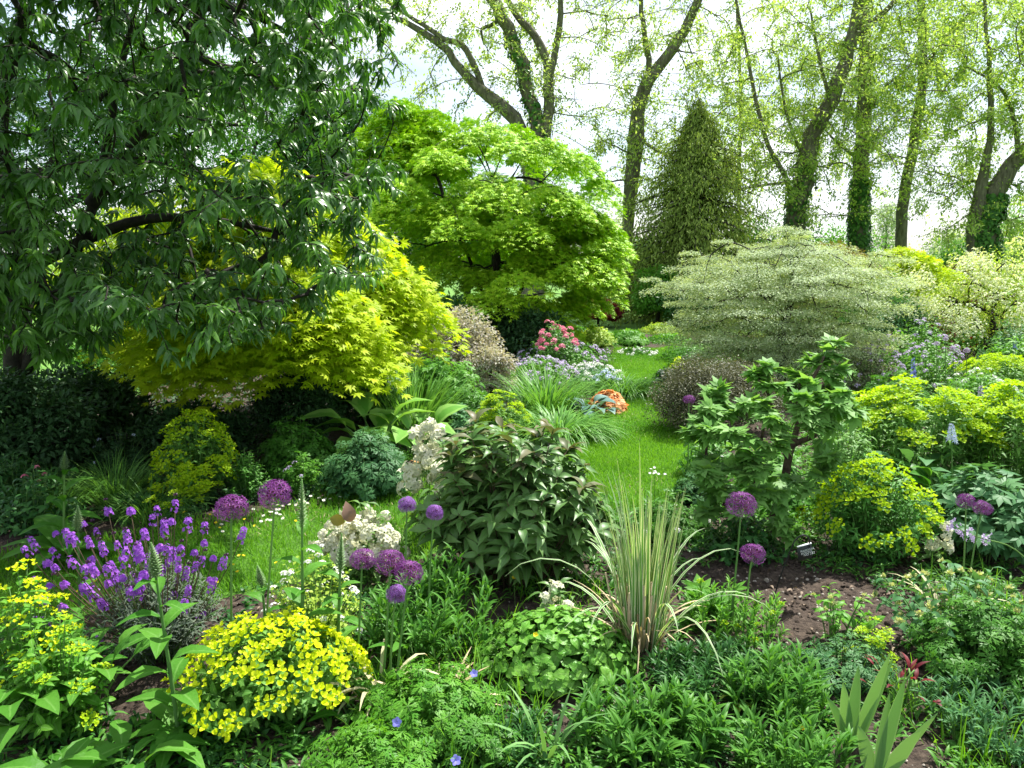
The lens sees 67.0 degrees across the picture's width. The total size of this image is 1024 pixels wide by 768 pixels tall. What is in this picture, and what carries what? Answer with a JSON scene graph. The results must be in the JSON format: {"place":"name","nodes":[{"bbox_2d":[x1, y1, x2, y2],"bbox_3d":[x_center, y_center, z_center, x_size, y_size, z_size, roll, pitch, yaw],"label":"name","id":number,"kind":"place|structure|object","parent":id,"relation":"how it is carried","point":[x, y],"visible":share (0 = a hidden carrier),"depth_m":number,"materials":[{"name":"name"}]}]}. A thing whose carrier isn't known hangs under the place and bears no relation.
{"place":"outdoors","nodes":[
{"label":"outdoors","id":0,"kind":"place"},
{"bbox_2d":[0,345,726,624],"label":"lawn path","id":1,"kind":"structure","parent":0,"point":[254,589],"depth_m":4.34,"materials":[{"name":"green plant"}]},
{"bbox_2d":[0,334,1023,767],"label":"flower bed ground","id":2,"kind":"structure","parent":0,"point":[920,752],"depth_m":3.65,"materials":[{"name":"soil"}]},
{"bbox_2d":[0,450,69,517],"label":"leafy plant","id":3,"kind":"object","parent":2,"relation":"on","point":[6,479],"visible":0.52,"depth_m":4.91,"materials":[{"name":"green plant"}]},
{"bbox_2d":[0,477,95,537],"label":"leafy plant","id":4,"kind":"object","parent":2,"relation":"on","point":[25,514],"visible":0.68,"depth_m":4.50,"materials":[{"name":"green plant"}]},
{"bbox_2d":[0,558,98,722],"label":"spurge plant","id":5,"kind":"object","parent":2,"relation":"on","point":[13,645],"visible":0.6,"depth_m":2.70,"materials":[{"name":"yellow plant"}]},
{"bbox_2d":[0,363,110,477],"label":"dwarf shrub","id":6,"kind":"object","parent":2,"relation":"on","point":[46,427],"visible":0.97,"depth_m":5.52,"materials":[{"name":"green plant"}]},
{"bbox_2d":[2,612,115,743],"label":"spurge plant","id":7,"kind":"object","parent":2,"relation":"on","point":[71,713],"visible":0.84,"depth_m":2.58,"materials":[{"name":"green plant"}]},
{"bbox_2d":[1,451,125,578],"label":"leafy spire plant","id":8,"kind":"object","parent":2,"relation":"on","point":[46,525],"visible":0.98,"depth_m":4.06,"materials":[{"name":"green plant"}]},
{"bbox_2d":[0,735,130,767],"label":"broad leaved plant","id":9,"kind":"object","parent":2,"relation":"on","point":[100,754],"visible":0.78,"depth_m":2.37,"materials":[{"name":"green plant"}]},
{"bbox_2d":[0,638,131,752],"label":"broad leaved plant","id":10,"kind":"object","parent":2,"relation":"on","point":[49,700],"visible":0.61,"depth_m":2.50,"materials":[{"name":"green plant"}]},
{"bbox_2d":[0,360,159,456],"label":"dwarf shrub","id":11,"kind":"object","parent":2,"relation":"on","point":[123,403],"visible":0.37,"depth_m":6.58,"materials":[{"name":"green plant"}]},
{"bbox_2d":[0,613,171,712],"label":"broad leaved plant","id":12,"kind":"object","parent":2,"relation":"on","point":[126,639],"visible":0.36,"depth_m":2.77,"materials":[{"name":"green plant"}]},
{"bbox_2d":[40,447,171,506],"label":"fine grass","id":13,"kind":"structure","parent":2,"relation":"on","point":[122,480],"depth_m":5.23,"materials":[{"name":"green plant"}]},
{"bbox_2d":[75,426,155,474],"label":"leafy plant","id":14,"kind":"object","parent":2,"relation":"on","point":[116,446],"visible":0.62,"depth_m":5.76,"materials":[{"name":"green plant"}]},
{"bbox_2d":[43,720,211,767],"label":"broad leaved plant","id":15,"kind":"object","parent":2,"relation":"on","point":[120,731],"visible":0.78,"depth_m":2.43,"materials":[{"name":"green plant"}]},
{"bbox_2d":[20,493,246,665],"bbox_3d":[-1.510,0.774,3.111,0.970,0.706,0.623,0,9,0],"label":"wallflower plant","id":16,"kind":"object","parent":2,"relation":"on","point":[181,630],"visible":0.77,"depth_m":3.03,"materials":[{"name":"purple plant"}]},
{"bbox_2d":[81,488,208,524],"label":"leafy plant","id":17,"kind":"object","parent":2,"relation":"on","point":[135,502],"visible":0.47,"depth_m":4.79,"materials":[{"name":"green plant"}]},
{"bbox_2d":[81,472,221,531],"bbox_3d":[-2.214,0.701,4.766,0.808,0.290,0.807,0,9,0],"label":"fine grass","id":18,"kind":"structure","parent":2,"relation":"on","point":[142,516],"depth_m":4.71,"materials":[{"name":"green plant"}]},
{"bbox_2d":[115,542,230,767],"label":"leafy spire plant","id":19,"kind":"object","parent":2,"relation":"on","point":[164,706],"visible":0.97,"depth_m":2.53,"materials":[{"name":"green plant"}]},
{"bbox_2d":[122,397,256,460],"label":"dwarf shrub","id":20,"kind":"object","parent":2,"relation":"on","point":[152,425],"visible":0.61,"depth_m":6.20,"materials":[{"name":"green plant"}]},
{"bbox_2d":[143,408,241,513],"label":"spurge plant","id":21,"kind":"object","parent":2,"relation":"on","point":[198,473],"visible":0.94,"depth_m":5.02,"materials":[{"name":"green plant"}]},
{"bbox_2d":[0,0,410,462],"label":"dark leaved tree","id":22,"kind":"object","parent":2,"relation":"on","point":[62,313],"visible":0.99,"depth_m":4.35,"materials":[{"name":"green plant"}]},
{"bbox_2d":[219,448,271,502],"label":"leafy plant","id":23,"kind":"object","parent":2,"relation":"on","point":[248,480],"visible":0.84,"depth_m":5.12,"materials":[{"name":"green plant"}]},
{"bbox_2d":[34,150,471,431],"bbox_3d":[-2.210,-0.810,7.009,3.904,2.656,3.383,8,12,42],"label":"maple tree","id":24,"kind":"object","parent":2,"relation":"on","point":[358,337],"visible":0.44,"depth_m":5.86,"materials":[{"name":"yellow plant"}]},
{"bbox_2d":[160,605,373,742],"bbox_3d":[-0.869,0.995,2.751,0.737,0.385,0.681,0,9,0],"label":"spurge plant","id":25,"kind":"object","parent":2,"relation":"on","point":[247,683],"visible":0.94,"depth_m":2.62,"materials":[{"name":"yellow plant"}]},
{"bbox_2d":[24,356,528,508],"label":"ground cover undergrowth","id":26,"kind":"object","parent":2,"relation":"on","point":[257,439],"visible":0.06,"depth_m":6.41,"materials":[{"name":"green plant"}]},
{"bbox_2d":[252,415,336,483],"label":"cut leaved plant","id":27,"kind":"object","parent":2,"relation":"on","point":[281,449],"visible":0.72,"depth_m":5.53,"materials":[{"name":"green plant"}]},
{"bbox_2d":[246,366,349,441],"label":"dwarf shrub","id":28,"kind":"object","parent":2,"relation":"on","point":[271,410],"visible":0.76,"depth_m":6.65,"materials":[{"name":"green plant"}]},
{"bbox_2d":[274,479,342,649],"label":"leafy spire plant","id":29,"kind":"object","parent":2,"relation":"on","point":[296,596],"visible":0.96,"depth_m":2.90,"materials":[{"name":"green plant"}]},
{"bbox_2d":[255,544,372,648],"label":"white flowered plant","id":30,"kind":"object","parent":2,"relation":"on","point":[319,598],"visible":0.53,"depth_m":3.16,"materials":[{"name":"green plant"}]},
{"bbox_2d":[308,500,410,583],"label":"hellebore plant","id":31,"kind":"object","parent":2,"relation":"on","point":[361,533],"visible":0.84,"depth_m":3.80,"materials":[{"name":"white plant"}]},
{"bbox_2d":[314,427,409,502],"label":"cut leaved plant","id":32,"kind":"object","parent":2,"relation":"on","point":[363,469],"visible":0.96,"depth_m":5.16,"materials":[{"name":"green plant"}]},
{"bbox_2d":[299,392,433,452],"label":"hosta plant","id":33,"kind":"object","parent":2,"relation":"on","point":[362,405],"visible":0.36,"depth_m":6.16,"materials":[{"name":"green plant"}]},
{"bbox_2d":[301,717,437,767],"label":"geranium plant","id":34,"kind":"object","parent":2,"relation":"on","point":[373,742],"visible":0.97,"depth_m":2.38,"materials":[{"name":"green plant"}]},
{"bbox_2d":[357,404,466,459],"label":"hosta plant","id":35,"kind":"object","parent":2,"relation":"on","point":[443,412],"visible":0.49,"depth_m":6.27,"materials":[{"name":"green plant"}]},
{"bbox_2d":[346,359,490,429],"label":"daylily plant","id":36,"kind":"object","parent":2,"relation":"on","point":[427,404],"visible":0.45,"depth_m":7.28,"materials":[{"name":"green plant"}]},
{"bbox_2d":[396,417,448,534],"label":"hellebore plant","id":37,"kind":"object","parent":2,"relation":"on","point":[423,456],"visible":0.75,"depth_m":4.31,"materials":[{"name":"white plant"}]},
{"bbox_2d":[350,657,502,765],"bbox_3d":[-0.294,1.099,2.658,0.522,0.231,0.522,4,10,22],"label":"geranium plant","id":38,"kind":"object","parent":2,"relation":"on","point":[428,702],"visible":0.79,"depth_m":2.60,"materials":[{"name":"green plant"}]},
{"bbox_2d":[357,565,498,671],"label":"shoot plant","id":39,"kind":"object","parent":2,"relation":"on","point":[448,603],"visible":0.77,"depth_m":3.14,"materials":[{"name":"green plant"}]},
{"bbox_2d":[411,542,469,623],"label":"shoot plant","id":40,"kind":"object","parent":2,"relation":"on","point":[446,582],"visible":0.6,"depth_m":3.40,"materials":[{"name":"green plant"}]},
{"bbox_2d":[405,347,486,405],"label":"leafy plant","id":41,"kind":"object","parent":2,"relation":"on","point":[438,363],"visible":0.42,"depth_m":8.16,"materials":[{"name":"green plant"}]},
{"bbox_2d":[406,304,509,382],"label":"variegated shrub","id":42,"kind":"object","parent":2,"relation":"on","point":[478,338],"visible":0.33,"depth_m":9.14,"materials":[{"name":"beige plant"}]},
{"bbox_2d":[431,714,521,767],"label":"geranium plant","id":43,"kind":"object","parent":2,"relation":"on","point":[478,733],"visible":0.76,"depth_m":2.44,"materials":[{"name":"green plant"}]},
{"bbox_2d":[336,96,638,358],"bbox_3d":[-0.485,-2.751,13.566,5.429,4.615,4.887,0,9,0],"label":"maple tree","id":44,"kind":"object","parent":2,"relation":"on","point":[536,246],"visible":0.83,"depth_m":12.75,"materials":[{"name":"green plant"}]},
{"bbox_2d":[460,343,519,397],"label":"variegated shrub","id":45,"kind":"object","parent":2,"relation":"on","point":[487,360],"visible":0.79,"depth_m":8.78,"materials":[{"name":"beige plant"}]},
{"bbox_2d":[475,389,533,433],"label":"spurge plant","id":46,"kind":"object","parent":2,"relation":"on","point":[495,404],"visible":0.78,"depth_m":7.04,"materials":[{"name":"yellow plant"}]},
{"bbox_2d":[472,703,548,767],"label":"shoot plant","id":47,"kind":"object","parent":2,"relation":"on","point":[517,725],"visible":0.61,"depth_m":2.54,"materials":[{"name":"green plant"}]},
{"bbox_2d":[400,408,621,590],"bbox_3d":[0.007,0.572,3.904,1.130,0.853,1.001,0,9,0],"label":"bronze leaved bush","id":48,"kind":"object","parent":2,"relation":"on","point":[505,504],"visible":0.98,"depth_m":3.67,"materials":[{"name":"green plant"}]},
{"bbox_2d":[0,537,1023,767],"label":"ground cover undergrowth","id":49,"kind":"object","parent":2,"relation":"on","point":[67,733],"visible":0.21,"depth_m":2.70,"materials":[{"name":"green plant"}]},
{"bbox_2d":[4,554,1019,758],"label":"soil clods","id":50,"kind":"object","parent":2,"relation":"on","point":[713,630],"visible":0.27,"depth_m":3.43,"materials":[{"name":"brown soil"}]},
{"bbox_2d":[2,553,1023,767],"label":"weed grass","id":51,"kind":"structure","parent":2,"relation":"on","point":[519,690],"depth_m":2.77,"materials":[{"name":"green plant"}]},
{"bbox_2d":[477,301,570,357],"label":"dwarf shrub","id":52,"kind":"object","parent":2,"relation":"on","point":[513,330],"visible":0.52,"depth_m":12.01,"materials":[{"name":"green plant"}]},
{"bbox_2d":[476,356,614,414],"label":"arching grass","id":53,"kind":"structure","parent":2,"relation":"on","point":[548,394],"depth_m":8.15,"materials":[{"name":"green plant"}]},
{"bbox_2d":[483,682,608,767],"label":"daffodil leaves","id":54,"kind":"object","parent":2,"relation":"on","point":[555,745],"visible":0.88,"depth_m":2.49,"materials":[{"name":"green plant"}]},
{"bbox_2d":[530,319,579,368],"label":"azalea shrub","id":55,"kind":"object","parent":2,"relation":"on","point":[554,345],"visible":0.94,"depth_m":10.71,"materials":[{"name":"pink plant"}]},
{"bbox_2d":[473,604,644,698],"bbox_3d":[0.182,1.013,3.062,0.674,0.252,0.559,0,9,0],"label":"heart leaved plant","id":56,"kind":"object","parent":2,"relation":"on","point":[573,650],"visible":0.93,"depth_m":2.94,"materials":[{"name":"green plant"}]},
{"bbox_2d":[495,396,634,448],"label":"arching grass","id":57,"kind":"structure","parent":2,"relation":"on","point":[568,422],"depth_m":6.98,"materials":[{"name":"green plant"}]},
{"bbox_2d":[576,366,671,402],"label":"arching grass","id":58,"kind":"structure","parent":2,"relation":"on","point":[625,388],"depth_m":9.10,"materials":[{"name":"green plant"}]},
{"bbox_2d":[508,443,764,674],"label":"striped grass","id":59,"kind":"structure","parent":2,"relation":"on","point":[641,608],"depth_m":3.15,"materials":[{"name":"plant"}]},
{"bbox_2d":[559,666,742,767],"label":"shoot plant","id":60,"kind":"object","parent":2,"relation":"on","point":[676,713],"visible":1,"depth_m":2.51,"materials":[{"name":"green plant"}]},
{"bbox_2d":[618,499,713,544],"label":"leafy plant","id":61,"kind":"object","parent":2,"relation":"on","point":[691,529],"visible":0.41,"depth_m":4.41,"materials":[{"name":"green plant"}]},
{"bbox_2d":[336,345,1019,544],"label":"ground cover undergrowth","id":62,"kind":"object","parent":2,"relation":"on","point":[799,526],"visible":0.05,"depth_m":6.19,"materials":[{"name":"green plant"}]},
{"bbox_2d":[390,339,1023,543],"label":"ground cover undergrowth","id":63,"kind":"object","parent":2,"relation":"on","point":[617,520],"visible":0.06,"depth_m":6.30,"materials":[{"name":"green plant"}]},
{"bbox_2d":[643,353,787,428],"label":"rounded bush","id":64,"kind":"object","parent":2,"relation":"on","point":[682,384],"visible":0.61,"depth_m":7.04,"materials":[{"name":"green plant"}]},
{"bbox_2d":[643,631,801,712],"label":"shoot plant","id":65,"kind":"object","parent":2,"relation":"on","point":[683,653],"visible":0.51,"depth_m":2.94,"materials":[{"name":"green plant"}]},
{"bbox_2d":[677,574,790,651],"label":"shoot plant","id":66,"kind":"object","parent":2,"relation":"on","point":[737,624],"visible":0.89,"depth_m":3.28,"materials":[{"name":"green plant"}]},
{"bbox_2d":[698,513,789,567],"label":"leafy plant","id":67,"kind":"object","parent":2,"relation":"on","point":[761,537],"visible":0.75,"depth_m":4.14,"materials":[{"name":"green plant"}]},
{"bbox_2d":[677,332,871,550],"bbox_3d":[1.446,0.341,4.310,1.070,1.217,0.852,0,9,0],"label":"tree peony shrub","id":68,"kind":"object","parent":2,"relation":"on","point":[745,465],"visible":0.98,"depth_m":4.13,"materials":[{"name":"green plant"}]},
{"bbox_2d":[710,638,839,735],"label":"shoot plant","id":69,"kind":"object","parent":2,"relation":"on","point":[772,665],"visible":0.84,"depth_m":2.69,"materials":[{"name":"green plant"}]},
{"bbox_2d":[639,224,928,391],"bbox_3d":[3.182,-0.898,9.361,3.379,2.068,2.761,0,9,0],"label":"dogwood tree","id":70,"kind":"object","parent":2,"relation":"on","point":[780,341],"visible":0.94,"depth_m":8.93,"materials":[{"name":"green plant"}]},
{"bbox_2d":[723,701,866,767],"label":"shoot plant","id":71,"kind":"object","parent":2,"relation":"on","point":[790,733],"visible":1,"depth_m":2.42,"materials":[{"name":"green plant"}]},
{"bbox_2d":[786,630,901,695],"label":"feathery plant","id":72,"kind":"object","parent":2,"relation":"on","point":[868,674],"visible":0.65,"depth_m":2.91,"materials":[{"name":"green plant"}]},
{"bbox_2d":[803,419,888,498],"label":"leafy plant","id":73,"kind":"object","parent":2,"relation":"on","point":[849,450],"visible":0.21,"depth_m":5.05,"materials":[{"name":"green plant"}]},
{"bbox_2d":[826,654,892,747],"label":"iris plant","id":74,"kind":"object","parent":2,"relation":"on","point":[851,714],"visible":0.76,"depth_m":2.53,"materials":[{"name":"green plant"}]},
{"bbox_2d":[794,450,945,561],"bbox_3d":[1.959,0.662,4.197,0.778,0.582,0.764,0,9,0],"label":"spurge plant","id":75,"kind":"object","parent":2,"relation":"on","point":[865,532],"visible":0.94,"depth_m":4.10,"materials":[{"name":"green plant"}]},
{"bbox_2d":[840,339,907,396],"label":"flowering plant","id":76,"kind":"object","parent":2,"relation":"on","point":[864,373],"visible":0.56,"depth_m":8.70,"materials":[{"name":"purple plant"}]},
{"bbox_2d":[857,678,937,767],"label":"iris plant","id":77,"kind":"object","parent":2,"relation":"on","point":[883,757],"visible":1,"depth_m":2.40,"materials":[{"name":"green plant"}]},
{"bbox_2d":[867,296,945,357],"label":"background shrub","id":78,"kind":"object","parent":2,"relation":"on","point":[900,321],"visible":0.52,"depth_m":12.06,"materials":[{"name":"green plant"}]},
{"bbox_2d":[875,317,964,371],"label":"flowering plant","id":79,"kind":"object","parent":2,"relation":"on","point":[919,337],"visible":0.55,"depth_m":10.92,"materials":[{"name":"green plant"}]},
{"bbox_2d":[870,245,970,320],"bbox_3d":[8.027,-1.803,15.367,1.806,1.909,1.830,9,13,44],"label":"japanese maple","id":80,"kind":"object","parent":2,"relation":"on","point":[916,255],"visible":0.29,"depth_m":15.05,"materials":[{"name":"yellow plant"}]},
{"bbox_2d":[883,339,963,392],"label":"flowering plant","id":81,"kind":"object","parent":2,"relation":"on","point":[922,373],"visible":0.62,"depth_m":9.36,"materials":[{"name":"green plant"}]},
{"bbox_2d":[840,373,1009,496],"bbox_3d":[2.831,0.344,5.448,1.021,0.830,1.243,0,9,0],"label":"spurge plant","id":82,"kind":"object","parent":2,"relation":"on","point":[905,412],"visible":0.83,"depth_m":5.12,"materials":[{"name":"green plant"}]},
{"bbox_2d":[871,557,1023,655],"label":"shrub","id":83,"kind":"object","parent":2,"relation":"on","point":[900,618],"visible":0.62,"depth_m":3.18,"materials":[{"name":"green plant"}]},
{"bbox_2d":[884,235,1023,361],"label":"variegated shrub","id":84,"kind":"object","parent":2,"relation":"on","point":[991,279],"visible":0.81,"depth_m":11.88,"materials":[{"name":"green plant"}]},
{"bbox_2d":[900,590,1023,702],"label":"geranium plant","id":85,"kind":"object","parent":2,"relation":"on","point":[1006,637],"visible":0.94,"depth_m":2.88,"materials":[{"name":"green plant"}]},
{"bbox_2d":[913,666,1023,767],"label":"shoot plant","id":86,"kind":"object","parent":2,"relation":"on","point":[972,700],"visible":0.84,"depth_m":2.60,"materials":[{"name":"green plant"}]},
{"bbox_2d":[916,462,1023,564],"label":"shrub","id":87,"kind":"object","parent":2,"relation":"on","point":[1007,505],"visible":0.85,"depth_m":4.11,"materials":[{"name":"green plant"}]},
{"bbox_2d":[942,378,1023,489],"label":"spurge plant","id":88,"kind":"object","parent":2,"relation":"on","point":[1010,410],"visible":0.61,"depth_m":5.03,"materials":[{"name":"green plant"}]},
{"bbox_2d":[947,352,1023,394],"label":"spurge plant","id":89,"kind":"object","parent":2,"relation":"on","point":[1015,361],"visible":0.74,"depth_m":8.64,"materials":[{"name":"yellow plant"}]},
{"bbox_2d":[0,261,1023,412],"bbox_3d":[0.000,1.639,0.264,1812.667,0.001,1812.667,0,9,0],"label":"ground","id":90,"kind":"structure","parent":0,"point":[624,326],"depth_m":20.25,"materials":[{"name":"green plant"}]},
{"bbox_2d":[0,2,189,252],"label":"background tree","id":91,"kind":"object","parent":90,"relation":"on","point":[76,199],"visible":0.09,"depth_m":28.19,"materials":[{"name":"green plant"}]},
{"bbox_2d":[14,3,297,239],"bbox_3d":[-13.308,-9.678,32.052,13.365,12.156,11.037,0,9,0],"label":"background tree","id":92,"kind":"object","parent":90,"relation":"on","point":[234,154],"visible":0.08,"depth_m":30.44,"materials":[{"name":"green plant"}]},
{"bbox_2d":[237,74,413,253],"bbox_3d":[-7.171,-7.303,29.279,7.008,8.344,6.574,0,9,0],"label":"background tree","id":93,"kind":"object","parent":90,"relation":"on","point":[302,147],"visible":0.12,"depth_m":27.91,"materials":[{"name":"green plant"}]},
{"bbox_2d":[263,0,700,309],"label":"tall tree","id":94,"kind":"object","parent":90,"relation":"on","point":[539,123],"visible":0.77,"depth_m":20.80,"materials":[{"name":"green plant"}]},
{"bbox_2d":[630,264,683,323],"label":"background shrub","id":95,"kind":"object","parent":90,"relation":"on","point":[642,302],"visible":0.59,"depth_m":18.71,"materials":[{"name":"green plant"}]},
{"bbox_2d":[510,0,805,309],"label":"tall tree","id":96,"kind":"object","parent":90,"relation":"on","point":[636,147],"visible":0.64,"depth_m":23.15,"materials":[{"name":"green plant"}]},
{"bbox_2d":[569,98,805,330],"bbox_3d":[4.910,-3.700,20.060,6.301,7.183,6.527,-8,12,-42],"label":"conifer tree","id":97,"kind":"object","parent":90,"relation":"on","point":[690,221],"visible":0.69,"depth_m":19.48,"materials":[{"name":"green plant"}]},
{"bbox_2d":[630,0,858,262],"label":"tall tree","id":98,"kind":"object","parent":90,"relation":"on","point":[728,114],"visible":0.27,"depth_m":28.65,"materials":[{"name":"green plant"}]},
{"bbox_2d":[584,0,1003,313],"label":"tall tree","id":99,"kind":"object","parent":90,"relation":"on","point":[803,171],"visible":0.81,"depth_m":22.41,"materials":[{"name":"green plant"}]},
{"bbox_2d":[715,0,1006,283],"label":"tall tree","id":100,"kind":"object","parent":90,"relation":"on","point":[858,230],"visible":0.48,"depth_m":24.91,"materials":[{"name":"green plant"}]},
{"bbox_2d":[799,0,1023,272],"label":"tall tree","id":101,"kind":"object","parent":90,"relation":"on","point":[901,234],"visible":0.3,"depth_m":25.72,"materials":[{"name":"green plant"}]},
{"bbox_2d":[843,0,1023,317],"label":"tall tree","id":102,"kind":"object","parent":90,"relation":"on","point":[988,213],"visible":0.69,"depth_m":21.13,"materials":[{"name":"green plant"}]},
{"bbox_2d":[0,0,1023,260],"label":"sky","id":103,"kind":"structure","parent":0,"point":[593,95],"materials":[{"name":"white"}]},
{"bbox_2d":[802,582,872,644],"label":"small plant","id":104,"kind":"object","parent":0,"point":[832,614],"visible":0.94,"depth_m":3.21,"materials":[{"name":"green plant"}]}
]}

